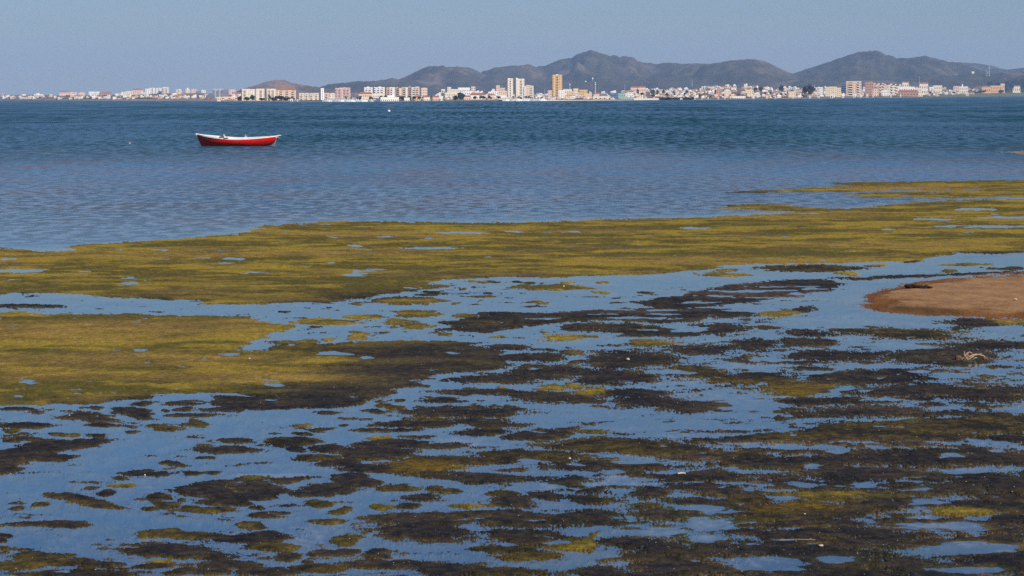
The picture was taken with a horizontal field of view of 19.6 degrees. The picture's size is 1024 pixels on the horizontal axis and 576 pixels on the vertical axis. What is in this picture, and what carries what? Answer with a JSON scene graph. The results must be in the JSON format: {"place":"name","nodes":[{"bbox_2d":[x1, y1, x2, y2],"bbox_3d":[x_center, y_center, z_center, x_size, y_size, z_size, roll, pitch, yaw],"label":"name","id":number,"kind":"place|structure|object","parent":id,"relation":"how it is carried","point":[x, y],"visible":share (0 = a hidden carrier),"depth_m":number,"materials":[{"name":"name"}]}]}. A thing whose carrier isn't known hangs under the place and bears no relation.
{"place":"outdoors","nodes":[
{"label":"outdoors","id":0,"kind":"place"},
{"bbox_2d":[237,80,358,96],"bbox_3d":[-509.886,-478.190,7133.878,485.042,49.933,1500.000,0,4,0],"label":"hill","id":1,"kind":"structure","parent":0,"point":[276,84],"depth_m":6977.54,"materials":[{"name":"grey stone"}]},
{"bbox_2d":[319,78,433,96],"bbox_3d":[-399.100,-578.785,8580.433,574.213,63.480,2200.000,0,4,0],"label":"hill","id":2,"kind":"structure","parent":0,"point":[357,87],"depth_m":8454.10,"materials":[{"name":"grey stone"}]},
{"bbox_2d":[399,65,513,95],"bbox_3d":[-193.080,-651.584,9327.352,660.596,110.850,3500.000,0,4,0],"label":"hill","id":3,"kind":"structure","parent":0,"point":[436,79],"depth_m":8829.70,"materials":[{"name":"grey stone"}]},
{"bbox_2d":[0,199,1006,575],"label":"mudflat","id":4,"kind":"structure","parent":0,"point":[116,525],"depth_m":20.80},
{"bbox_2d":[0,309,514,405],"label":"algae mat","id":5,"kind":"object","parent":4,"relation":"on","point":[81,354],"visible":0.99,"depth_m":33.83,"materials":[{"name":"green plant"}]},
{"bbox_2d":[0,195,1023,304],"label":"green algae","id":6,"kind":"object","parent":4,"relation":"on","point":[605,246],"visible":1,"depth_m":57.35,"materials":[{"name":"green plant"}]},
{"bbox_2d":[0,262,1023,575],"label":"seaweed clumps","id":7,"kind":"object","parent":4,"relation":"on","point":[760,524],"visible":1,"depth_m":23.57,"materials":[{"name":"black plant"}]},
{"bbox_2d":[1,317,1023,571],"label":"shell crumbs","id":8,"kind":"object","parent":7,"relation":"on","point":[555,399],"visible":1,"depth_m":23.49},
{"bbox_2d":[784,539,814,539],"bbox_3d":[1.919,1.694,19.957,0.245,0.007,0.011,0,4,0],"label":"stick","id":9,"kind":"object","parent":7,"relation":"on","point":[799,539],"visible":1,"depth_m":19.96,"materials":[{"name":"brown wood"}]},
{"bbox_2d":[955,351,987,359],"bbox_3d":[5.210,0.773,33.602,0.374,0.116,0.099,0,4,0],"label":"driftwood","id":10,"kind":"object","parent":7,"relation":"on","point":[958,357],"visible":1,"depth_m":33.58,"materials":[{"name":"brown wood"}]},
{"bbox_2d":[860,274,1023,318],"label":"sandbar","id":11,"kind":"structure","parent":4,"relation":"on","point":[987,296],"depth_m":43.24,"materials":[{"name":"brown sand"}]},
{"bbox_2d":[904,284,932,288],"bbox_3d":[6.240,-0.025,45.470,0.447,0.082,0.198,0,4,5],"label":"seaweed heap","id":12,"kind":"object","parent":11,"relation":"on","point":[910,286],"visible":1,"depth_m":45.42,"materials":[{"name":"black plant"}]},
{"bbox_2d":[0,96,1023,517],"bbox_3d":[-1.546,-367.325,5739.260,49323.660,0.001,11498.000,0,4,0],"label":"water","id":13,"kind":"structure","parent":0,"point":[412,162],"depth_m":81.14,"materials":[{"name":"blue liquid"}]},
{"bbox_2d":[196,133,280,145],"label":"rowing boat","id":14,"kind":"object","parent":13,"relation":"on","point":[212,140],"visible":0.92,"depth_m":185.14,"materials":[{"name":"red paint"}]},
{"bbox_2d":[715,151,1023,210],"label":"shoreline algae","id":15,"kind":"object","parent":13,"relation":"on","point":[992,188],"visible":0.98,"depth_m":93.53,"materials":[{"name":"green plant"}]},
{"bbox_2d":[0,88,1023,101],"bbox_3d":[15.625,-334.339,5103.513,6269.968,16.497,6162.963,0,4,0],"label":"shore","id":16,"kind":"structure","parent":0,"point":[65,98],"depth_m":3697.42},
{"bbox_2d":[59,91,68,95],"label":"apartment block","id":17,"kind":"structure","parent":16,"relation":"on","point":[63,93],"depth_m":6386.31,"materials":[{"name":"pink paint"}]},
{"bbox_2d":[99,92,111,95],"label":"terrace house","id":18,"kind":"structure","parent":16,"relation":"on","point":[105,93],"depth_m":6337.05,"materials":[{"name":"orange paint"}]},
{"bbox_2d":[132,89,142,93],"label":"apartment block","id":19,"kind":"structure","parent":16,"relation":"on","point":[137,91],"depth_m":6336.18,"materials":[{"name":"pink paint"}]},
{"bbox_2d":[150,88,154,93],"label":"apartment block","id":20,"kind":"structure","parent":16,"relation":"on","point":[152,90],"depth_m":6385.66,"materials":[{"name":"white paint"}]},
{"bbox_2d":[156,88,161,93],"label":"apartment block","id":21,"kind":"structure","parent":16,"relation":"on","point":[158,90],"depth_m":6405.38,"materials":[{"name":"white paint"}]},
{"bbox_2d":[162,87,168,93],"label":"apartment block","id":22,"kind":"structure","parent":16,"relation":"on","point":[165,89],"depth_m":6385.53,"materials":[{"name":"beige paint"}]},
{"bbox_2d":[206,92,212,98],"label":"apartment block","id":23,"kind":"structure","parent":16,"relation":"on","point":[209,95],"depth_m":2868.01,"materials":[{"name":"grey paint"}]},
{"bbox_2d":[213,89,222,98],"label":"apartment block","id":24,"kind":"structure","parent":16,"relation":"on","point":[217,92],"depth_m":2812.36,"materials":[{"name":"blue paint"}]},
{"bbox_2d":[223,89,228,96],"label":"apartment block","id":25,"kind":"structure","parent":16,"relation":"on","point":[225,92],"depth_m":2764.01,"materials":[{"name":"paint"}]},
{"bbox_2d":[217,97,236,100],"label":"arcade","id":26,"kind":"object","parent":16,"relation":"on","point":[223,98],"visible":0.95,"depth_m":2656.49,"materials":[{"name":"beige paint"}]},
{"bbox_2d":[241,89,249,100],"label":"apartment tower","id":27,"kind":"structure","parent":16,"relation":"on","point":[245,93],"depth_m":2694.23,"materials":[{"name":"beige paint"}]},
{"bbox_2d":[250,89,254,100],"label":"apartment tower","id":28,"kind":"structure","parent":16,"relation":"on","point":[252,91],"depth_m":2753.89,"materials":[{"name":"beige paint"}]},
{"bbox_2d":[255,89,263,100],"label":"apartment tower","id":29,"kind":"structure","parent":16,"relation":"on","point":[259,93],"depth_m":2674.10,"materials":[{"name":"beige paint"}]},
{"bbox_2d":[266,89,275,100],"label":"apartment tower","id":30,"kind":"structure","parent":16,"relation":"on","point":[272,92],"depth_m":2714.11,"materials":[{"name":"beige paint"}]},
{"bbox_2d":[276,87,295,99],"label":"apartment block","id":31,"kind":"structure","parent":16,"relation":"on","point":[286,91],"depth_m":2794.20,"materials":[{"name":"beige paint"}]},
{"bbox_2d":[299,93,303,99],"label":"terrace house","id":32,"kind":"structure","parent":16,"relation":"on","point":[301,96],"depth_m":2893.84,"materials":[{"name":"beige paint"}]},
{"bbox_2d":[314,93,318,99],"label":"terrace house","id":33,"kind":"structure","parent":16,"relation":"on","point":[316,96],"depth_m":2893.91,"materials":[{"name":"beige paint"}]},
{"bbox_2d":[319,88,323,99],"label":"apartment tower","id":34,"kind":"structure","parent":16,"relation":"on","point":[321,93],"depth_m":2993.84,"materials":[{"name":"white paint"}]},
{"bbox_2d":[335,88,342,99],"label":"apartment block","id":35,"kind":"structure","parent":16,"relation":"on","point":[338,93],"depth_m":3192.93,"materials":[{"name":"pink paint"}]},
{"bbox_2d":[342,87,349,98],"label":"apartment block","id":36,"kind":"structure","parent":16,"relation":"on","point":[346,91],"depth_m":3222.88,"materials":[{"name":"pink paint"}]},
{"bbox_2d":[359,92,371,99],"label":"terrace house","id":37,"kind":"structure","parent":16,"relation":"on","point":[364,95],"depth_m":2993.87,"materials":[{"name":"beige paint"}]},
{"bbox_2d":[364,87,372,93],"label":"apartment block","id":38,"kind":"structure","parent":16,"relation":"on","point":[368,89],"depth_m":3292.50,"materials":[{"name":"white paint"}]},
{"bbox_2d":[372,94,384,99],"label":"terrace house","id":39,"kind":"structure","parent":16,"relation":"on","point":[376,95],"depth_m":2943.73,"materials":[{"name":"beige paint"}]},
{"bbox_2d":[374,87,384,93],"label":"apartment block","id":40,"kind":"structure","parent":16,"relation":"on","point":[379,90],"depth_m":3312.51,"materials":[{"name":"white paint"}]},
{"bbox_2d":[380,97,398,100],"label":"harbour building","id":41,"kind":"structure","parent":16,"relation":"on","point":[389,98],"depth_m":2175.53,"materials":[{"name":"white paint"}]},
{"bbox_2d":[389,87,394,96],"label":"apartment block","id":42,"kind":"structure","parent":16,"relation":"on","point":[392,90],"depth_m":3342.54,"materials":[{"name":"white paint"}]},
{"bbox_2d":[395,87,398,96],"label":"apartment block","id":43,"kind":"structure","parent":16,"relation":"on","point":[396,91],"depth_m":3342.52,"materials":[{"name":"orange paint"}]},
{"bbox_2d":[408,86,410,96],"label":"apartment block","id":44,"kind":"structure","parent":16,"relation":"on","point":[409,91],"depth_m":3342.58,"materials":[{"name":"orange paint"}]},
{"bbox_2d":[411,87,414,98],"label":"apartment block","id":45,"kind":"structure","parent":16,"relation":"on","point":[412,92],"depth_m":3342.54,"materials":[{"name":"beige paint"}]},
{"bbox_2d":[415,87,419,94],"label":"apartment block","id":46,"kind":"structure","parent":16,"relation":"on","point":[417,90],"depth_m":3342.57,"materials":[{"name":"pink paint"}]},
{"bbox_2d":[421,88,426,98],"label":"apartment block","id":47,"kind":"structure","parent":16,"relation":"on","point":[423,91],"depth_m":3492.36,"materials":[{"name":"beige paint"}]},
{"bbox_2d":[423,96,429,100],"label":"house","id":48,"kind":"structure","parent":16,"relation":"on","point":[426,98],"depth_m":2395.14,"materials":[{"name":"white paint"}]},
{"bbox_2d":[433,96,438,100],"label":"bungalow","id":49,"kind":"object","parent":16,"relation":"on","point":[435,98],"visible":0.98,"depth_m":2345.23,"materials":[{"name":"pink paint"}]},
{"bbox_2d":[445,92,456,98],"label":"terrace house","id":50,"kind":"structure","parent":16,"relation":"on","point":[449,94],"depth_m":3492.51,"materials":[{"name":"beige paint"}]},
{"bbox_2d":[457,92,464,99],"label":"tree","id":51,"kind":"object","parent":16,"relation":"on","point":[461,96],"visible":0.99,"depth_m":2592.17,"materials":[{"name":"green plant"}]},
{"bbox_2d":[458,87,469,93],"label":"apartment block","id":52,"kind":"structure","parent":16,"relation":"on","point":[462,90],"depth_m":4240.52,"materials":[{"name":"white paint"}]},
{"bbox_2d":[464,95,470,99],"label":"bungalow","id":53,"kind":"object","parent":16,"relation":"on","point":[467,97],"visible":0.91,"depth_m":2644.61,"materials":[{"name":"pink paint"}]},
{"bbox_2d":[470,93,485,98],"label":"bungalow","id":54,"kind":"object","parent":16,"relation":"on","point":[472,95],"visible":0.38,"depth_m":2894.12,"materials":[{"name":"white paint"}]},
{"bbox_2d":[0,84,977,99],"bbox_3d":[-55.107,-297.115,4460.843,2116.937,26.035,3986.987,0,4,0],"label":"houses","id":55,"kind":"structure","parent":16,"relation":"on","point":[795,88],"depth_m":4044.38,"materials":[{"name":"white paint"}]},
{"bbox_2d":[488,91,498,95],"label":"apartment block","id":56,"kind":"structure","parent":16,"relation":"on","point":[496,93],"depth_m":3492.45,"materials":[{"name":"white paint"}]},
{"bbox_2d":[505,78,512,96],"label":"apartment tower","id":57,"kind":"structure","parent":16,"relation":"on","point":[509,83],"depth_m":3491.72,"materials":[{"name":"beige paint"}]},
{"bbox_2d":[514,78,523,97],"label":"apartment tower","id":58,"kind":"structure","parent":16,"relation":"on","point":[519,84],"depth_m":3292.32,"materials":[{"name":"beige paint"}]},
{"bbox_2d":[523,86,525,96],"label":"apartment block","id":59,"kind":"structure","parent":16,"relation":"on","point":[524,90],"depth_m":3093.09,"materials":[{"name":"white paint"}]},
{"bbox_2d":[526,85,529,95],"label":"apartment block","id":60,"kind":"structure","parent":16,"relation":"on","point":[528,89],"depth_m":3192.87,"materials":[{"name":"pink paint"}]},
{"bbox_2d":[530,86,533,97],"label":"apartment block","id":61,"kind":"structure","parent":16,"relation":"on","point":[532,88],"depth_m":3043.29,"materials":[{"name":"beige paint"}]},
{"bbox_2d":[552,74,561,96],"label":"apartment tower","id":62,"kind":"structure","parent":16,"relation":"on","point":[556,82],"depth_m":3591.59,"materials":[{"name":"paint"}]},
{"bbox_2d":[558,90,563,97],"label":"house","id":63,"kind":"structure","parent":16,"relation":"on","point":[561,93],"depth_m":3093.34,"materials":[{"name":"white paint"}]},
{"bbox_2d":[563,89,571,96],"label":"terrace house","id":64,"kind":"structure","parent":16,"relation":"on","point":[567,91],"depth_m":3492.33,"materials":[{"name":"beige paint"}]},
{"bbox_2d":[566,93,573,98],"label":"house","id":65,"kind":"structure","parent":16,"relation":"on","point":[568,95],"depth_m":2794.09,"materials":[{"name":"orange paint"}]},
{"bbox_2d":[573,88,577,96],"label":"house","id":66,"kind":"structure","parent":16,"relation":"on","point":[575,91],"depth_m":3392.61,"materials":[{"name":"yellow paint"}]},
{"bbox_2d":[579,90,586,96],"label":"terrace house","id":67,"kind":"structure","parent":16,"relation":"on","point":[582,92],"depth_m":3492.47,"materials":[{"name":"paint"}]},
{"bbox_2d":[593,96,609,98],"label":"shed","id":68,"kind":"structure","parent":16,"relation":"on","point":[601,97],"depth_m":2474.86,"materials":[{"name":"beige paint"}]},
{"bbox_2d":[610,93,617,98],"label":"warehouse","id":69,"kind":"structure","parent":16,"relation":"on","point":[615,95],"depth_m":2694.32,"materials":[{"name":"blue paint"}]},
{"bbox_2d":[618,93,624,98],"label":"warehouse","id":70,"kind":"structure","parent":16,"relation":"on","point":[621,95],"depth_m":2644.43,"materials":[{"name":"teal paint"}]},
{"bbox_2d":[627,91,632,96],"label":"house","id":71,"kind":"structure","parent":16,"relation":"on","point":[629,93],"depth_m":2993.67,"materials":[{"name":"white paint"}]},
{"bbox_2d":[630,86,637,95],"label":"house","id":72,"kind":"structure","parent":16,"relation":"on","point":[634,89],"depth_m":3592.12,"materials":[{"name":"pink paint"}]},
{"bbox_2d":[638,86,645,95],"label":"house","id":73,"kind":"structure","parent":16,"relation":"on","point":[641,89],"depth_m":3542.21,"materials":[{"name":"pink paint"}]},
{"bbox_2d":[659,97,693,99],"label":"shore bushes","id":74,"kind":"object","parent":16,"relation":"on","point":[676,98],"visible":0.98,"depth_m":2376.52,"materials":[{"name":"green plant"}]},
{"bbox_2d":[724,90,729,95],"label":"apartment block","id":75,"kind":"structure","parent":16,"relation":"on","point":[726,92],"depth_m":2993.54,"materials":[{"name":"beige paint"}]},
{"bbox_2d":[747,90,752,95],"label":"house","id":76,"kind":"structure","parent":16,"relation":"on","point":[749,92],"depth_m":3143.29,"materials":[{"name":"yellow paint"}]},
{"bbox_2d":[788,91,795,97],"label":"apartment block","id":77,"kind":"structure","parent":16,"relation":"on","point":[791,93],"depth_m":3026.29,"materials":[{"name":"yellow paint"}]},
{"bbox_2d":[802,86,807,93],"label":"tree","id":78,"kind":"object","parent":16,"relation":"on","point":[804,89],"visible":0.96,"depth_m":3442.18,"materials":[{"name":"green plant"}]},
{"bbox_2d":[807,84,815,93],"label":"tree","id":79,"kind":"object","parent":16,"relation":"on","point":[811,88],"visible":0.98,"depth_m":3390.03,"materials":[{"name":"green plant"}]},
{"bbox_2d":[820,87,822,96],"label":"apartment block","id":80,"kind":"structure","parent":16,"relation":"on","point":[821,91],"depth_m":3369.92,"materials":[{"name":"white paint"}]},
{"bbox_2d":[825,87,840,96],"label":"apartment block","id":81,"kind":"structure","parent":16,"relation":"on","point":[836,91],"depth_m":3522.81,"materials":[{"name":"yellow paint"}]},
{"bbox_2d":[841,83,845,95],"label":"apartment block","id":82,"kind":"structure","parent":16,"relation":"on","point":[843,87],"depth_m":3780.53,"materials":[{"name":"blue paint"}]},
{"bbox_2d":[846,81,860,95],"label":"apartment block","id":83,"kind":"structure","parent":16,"relation":"on","point":[853,87],"depth_m":3846.90,"materials":[{"name":"pink paint"}]},
{"bbox_2d":[865,82,872,95],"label":"apartment block","id":84,"kind":"structure","parent":16,"relation":"on","point":[868,88],"depth_m":4015.39,"materials":[{"name":"pink paint"}]},
{"bbox_2d":[872,87,878,95],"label":"house","id":85,"kind":"structure","parent":16,"relation":"on","point":[875,91],"depth_m":3914.26,"materials":[{"name":"paint"}]},
{"bbox_2d":[874,83,887,93],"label":"apartment block","id":86,"kind":"structure","parent":16,"relation":"on","point":[883,86],"depth_m":4156.49,"materials":[{"name":"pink paint"}]},
{"bbox_2d":[882,90,887,95],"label":"house","id":87,"kind":"structure","parent":16,"relation":"on","point":[884,92],"depth_m":3938.08,"materials":[{"name":"white paint"}]},
{"bbox_2d":[888,84,900,94],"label":"apartment block","id":88,"kind":"structure","parent":16,"relation":"on","point":[895,89],"depth_m":4262.14,"materials":[{"name":"beige paint"}]},
{"bbox_2d":[902,82,908,86],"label":"gabled building","id":89,"kind":"structure","parent":16,"relation":"on","point":[905,84],"depth_m":4211.25,"materials":[{"name":"beige paint"}]},
{"bbox_2d":[899,87,914,89],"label":"apartment block","id":90,"kind":"structure","parent":16,"relation":"on","point":[906,88],"depth_m":4150.89,"materials":[{"name":"white paint"}]},
{"bbox_2d":[898,90,917,95],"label":"beach building","id":91,"kind":"structure","parent":16,"relation":"on","point":[908,92],"depth_m":4056.59,"materials":[{"name":"pink paint"}]},
{"bbox_2d":[915,88,921,93],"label":"house","id":92,"kind":"structure","parent":16,"relation":"on","point":[919,90],"depth_m":4194.80,"materials":[{"name":"beige paint"}]},
{"bbox_2d":[919,82,927,94],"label":"villa","id":93,"kind":"object","parent":16,"relation":"on","point":[924,86],"visible":0.79,"depth_m":4445.03,"materials":[{"name":"beige paint"}]},
{"bbox_2d":[933,85,941,93],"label":"villa","id":94,"kind":"object","parent":16,"relation":"on","point":[937,87],"visible":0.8,"depth_m":5301.71,"materials":[{"name":"beige paint"}]},
{"bbox_2d":[953,86,958,91],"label":"house","id":95,"kind":"structure","parent":16,"relation":"on","point":[955,88],"depth_m":5532.73,"materials":[{"name":"white paint"}]},
{"bbox_2d":[959,84,967,93],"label":"house","id":96,"kind":"structure","parent":16,"relation":"on","point":[963,89],"depth_m":5629.39,"materials":[{"name":"beige paint"}]},
{"bbox_2d":[982,86,990,92],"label":"building","id":97,"kind":"structure","parent":16,"relation":"on","point":[987,89],"depth_m":6049.96,"materials":[{"name":"orange paint"}]},
{"bbox_2d":[987,81,995,85],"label":"tree","id":98,"kind":"object","parent":16,"relation":"on","point":[990,83],"visible":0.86,"depth_m":6282.18,"materials":[{"name":"green plant"}]},
{"bbox_2d":[991,86,1002,92],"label":"building","id":99,"kind":"structure","parent":16,"relation":"on","point":[995,89],"depth_m":6221.15,"materials":[{"name":"orange paint"}]},
{"bbox_2d":[1005,80,1014,88],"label":"tree","id":100,"kind":"object","parent":16,"relation":"on","point":[1010,84],"visible":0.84,"depth_m":6483.38,"materials":[{"name":"green plant"}]},
{"bbox_2d":[1013,85,1019,92],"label":"house","id":101,"kind":"structure","parent":16,"relation":"on","point":[1016,88],"depth_m":6496.78,"materials":[{"name":"beige paint"}]},
{"bbox_2d":[1011,79,1021,89],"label":"tree","id":102,"kind":"object","parent":16,"relation":"on","point":[1015,81],"visible":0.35,"depth_m":6576.69,"materials":[{"name":"green plant"}]},
{"bbox_2d":[0,0,1023,94],"label":"sky","id":103,"kind":"structure","parent":0,"point":[48,47],"materials":[{"name":"blue"}]},
{"bbox_2d":[474,50,699,93],"bbox_3d":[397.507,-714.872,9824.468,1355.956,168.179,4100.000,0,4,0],"label":"hill","id":104,"kind":"structure","parent":0,"point":[608,73],"depth_m":9563.65,"materials":[{"name":"grey stone"}]},
{"bbox_2d":[644,59,797,91],"bbox_3d":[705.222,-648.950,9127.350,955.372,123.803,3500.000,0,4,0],"label":"hill","id":105,"kind":"structure","parent":0,"point":[740,73],"depth_m":8671.84,"materials":[{"name":"grey stone"}]},
{"bbox_2d":[793,50,990,80],"bbox_3d":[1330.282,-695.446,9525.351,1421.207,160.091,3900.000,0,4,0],"label":"hill","id":106,"kind":"structure","parent":0,"point":[869,65],"depth_m":9279.90,"materials":[{"name":"grey stone"}]},
{"bbox_2d":[763,72,1023,92],"bbox_3d":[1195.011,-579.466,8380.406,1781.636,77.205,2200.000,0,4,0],"label":"hill","id":107,"kind":"structure","parent":0,"point":[978,81],"depth_m":8157.87,"materials":[{"name":"grey stone"}]},
{"bbox_2d":[954,62,1023,73],"bbox_3d":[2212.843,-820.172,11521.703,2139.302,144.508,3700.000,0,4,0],"label":"hill","id":108,"kind":"structure","parent":0,"point":[989,69],"depth_m":11586.24,"materials":[{"name":"grey stone"}]},
{"label":"ground","id":109,"kind":"structure","parent":0,"visible":0},
{"bbox_2d":[499,100,596,100],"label":"quay wall","id":110,"kind":"structure","parent":109,"relation":"on","point":[567,100],"depth_m":2109.52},
{"bbox_2d":[634,98,658,99],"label":"sea wall","id":111,"kind":"structure","parent":109,"relation":"on","point":[646,98],"depth_m":2270.48,"materials":[{"name":"beige paint"}]}
]}

